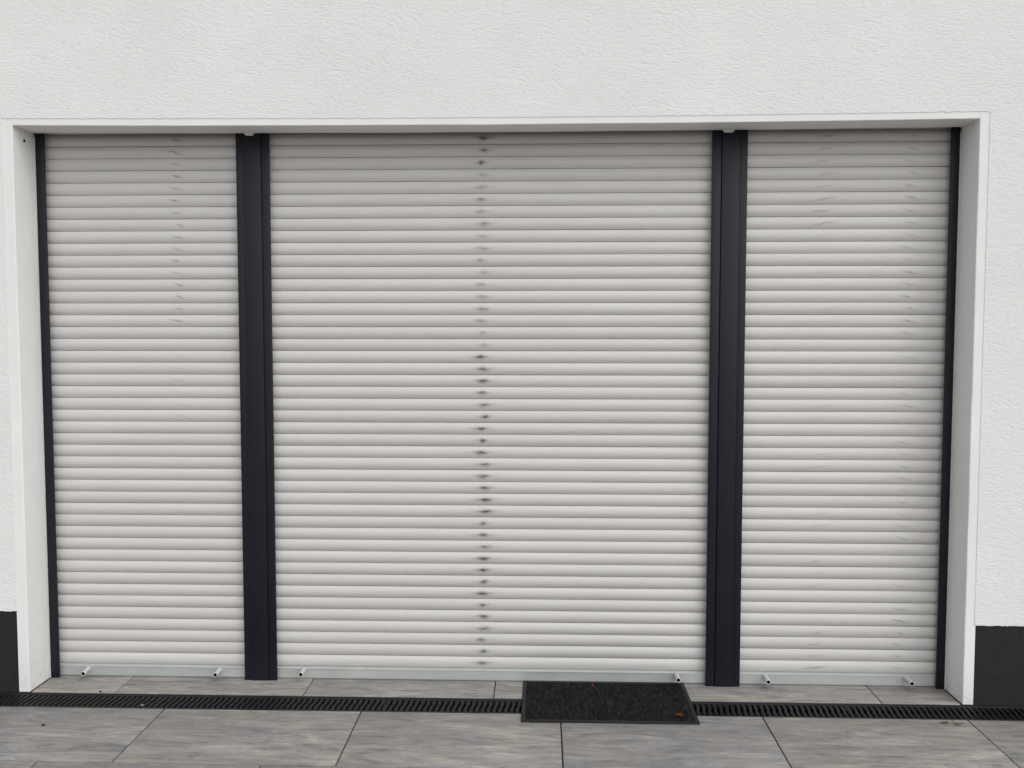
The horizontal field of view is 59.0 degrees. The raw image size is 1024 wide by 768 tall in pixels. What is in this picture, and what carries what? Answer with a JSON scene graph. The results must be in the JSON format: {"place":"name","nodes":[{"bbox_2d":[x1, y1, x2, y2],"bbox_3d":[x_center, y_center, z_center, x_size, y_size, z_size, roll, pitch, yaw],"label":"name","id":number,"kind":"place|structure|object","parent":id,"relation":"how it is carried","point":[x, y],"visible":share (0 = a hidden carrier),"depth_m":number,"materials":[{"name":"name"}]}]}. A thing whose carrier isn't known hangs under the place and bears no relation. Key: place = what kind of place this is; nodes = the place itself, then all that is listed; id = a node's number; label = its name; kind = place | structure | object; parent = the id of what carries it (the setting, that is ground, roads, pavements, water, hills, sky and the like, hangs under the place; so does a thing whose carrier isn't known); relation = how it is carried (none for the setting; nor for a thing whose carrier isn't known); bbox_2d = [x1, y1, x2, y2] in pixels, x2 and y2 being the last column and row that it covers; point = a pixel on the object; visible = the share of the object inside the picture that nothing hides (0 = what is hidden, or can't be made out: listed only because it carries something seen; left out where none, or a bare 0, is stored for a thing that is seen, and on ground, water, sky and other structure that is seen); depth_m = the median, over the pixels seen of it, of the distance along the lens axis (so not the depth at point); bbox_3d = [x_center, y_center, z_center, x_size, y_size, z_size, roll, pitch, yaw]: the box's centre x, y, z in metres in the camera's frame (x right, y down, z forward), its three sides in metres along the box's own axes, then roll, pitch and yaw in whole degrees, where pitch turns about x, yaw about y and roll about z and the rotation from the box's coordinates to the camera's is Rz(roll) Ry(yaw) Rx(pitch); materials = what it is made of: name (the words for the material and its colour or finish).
{"place":"outdoors","nodes":[
{"label":"outdoors","id":0,"kind":"place"},
{"bbox_2d":[0,706,1023,767],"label":"pavement","id":1,"kind":"structure","parent":0,"point":[65,737],"depth_m":3.37,"materials":[{"name":"grey tile"}]},
{"label":"ground","id":2,"kind":"structure","parent":0,"visible":0},
{"bbox_2d":[30,675,964,704],"bbox_3d":[-0.089,1.391,4.076,3.930,0.200,0.599,0,3,2],"label":"threshold","id":3,"kind":"object","parent":2,"relation":"on","point":[845,694],"visible":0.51,"depth_m":3.86,"materials":[{"name":"grey stone"}]},
{"bbox_2d":[242,133,268,680],"bbox_3d":[-1.100,0.082,3.927,0.078,2.430,0.085,0,3,2],"label":"window post","id":4,"kind":"object","parent":3,"relation":"on","point":[254,336],"depth_m":3.88,"materials":[{"name":"black metal"}]},
{"bbox_2d":[714,130,739,686],"bbox_3d":[0.911,0.086,3.861,0.074,2.430,0.085,0,3,2],"label":"window post","id":5,"kind":"object","parent":3,"relation":"on","point":[728,303],"depth_m":3.82,"materials":[{"name":"black metal"}]},
{"bbox_2d":[0,0,1023,705],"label":"house","id":6,"kind":"structure","parent":2,"relation":"on","point":[256,66],"depth_m":3.63,"materials":[{"name":"white paint"}]},
{"bbox_2d":[35,133,250,679],"bbox_3d":[-1.585,0.081,3.929,0.892,2.429,0.127,0,3,2],"label":"roller shutter","id":7,"kind":"object","parent":6,"relation":"attached to","point":[141,279],"visible":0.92,"depth_m":3.94,"materials":[{"name":"grey paint"}]},
{"bbox_2d":[261,130,721,685],"bbox_3d":[-0.095,0.085,3.881,1.934,2.429,0.126,0,3,2],"label":"roller shutter","id":8,"kind":"object","parent":6,"relation":"attached to","point":[491,398],"visible":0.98,"depth_m":3.89,"materials":[{"name":"grey paint"}]},
{"bbox_2d":[732,127,959,688],"bbox_3d":[1.397,0.088,3.833,0.899,2.429,0.126,0,3,2],"label":"roller shutter","id":9,"kind":"object","parent":6,"relation":"attached to","point":[846,290],"visible":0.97,"depth_m":3.84,"materials":[{"name":"grey paint"}]},
{"bbox_2d":[0,692,1023,720],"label":"drainage channel","id":10,"kind":"object","parent":2,"relation":"on","point":[514,706],"visible":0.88,"depth_m":3.71,"materials":[{"name":"black plastic"}]},
{"bbox_2d":[521,681,699,724],"bbox_3d":[0.390,1.306,3.729,0.696,0.008,0.410,0,3,2],"label":"door mat","id":11,"kind":"object","parent":10,"relation":"on","point":[605,702],"depth_m":3.70,"materials":[{"name":"black rubber"}]}
]}

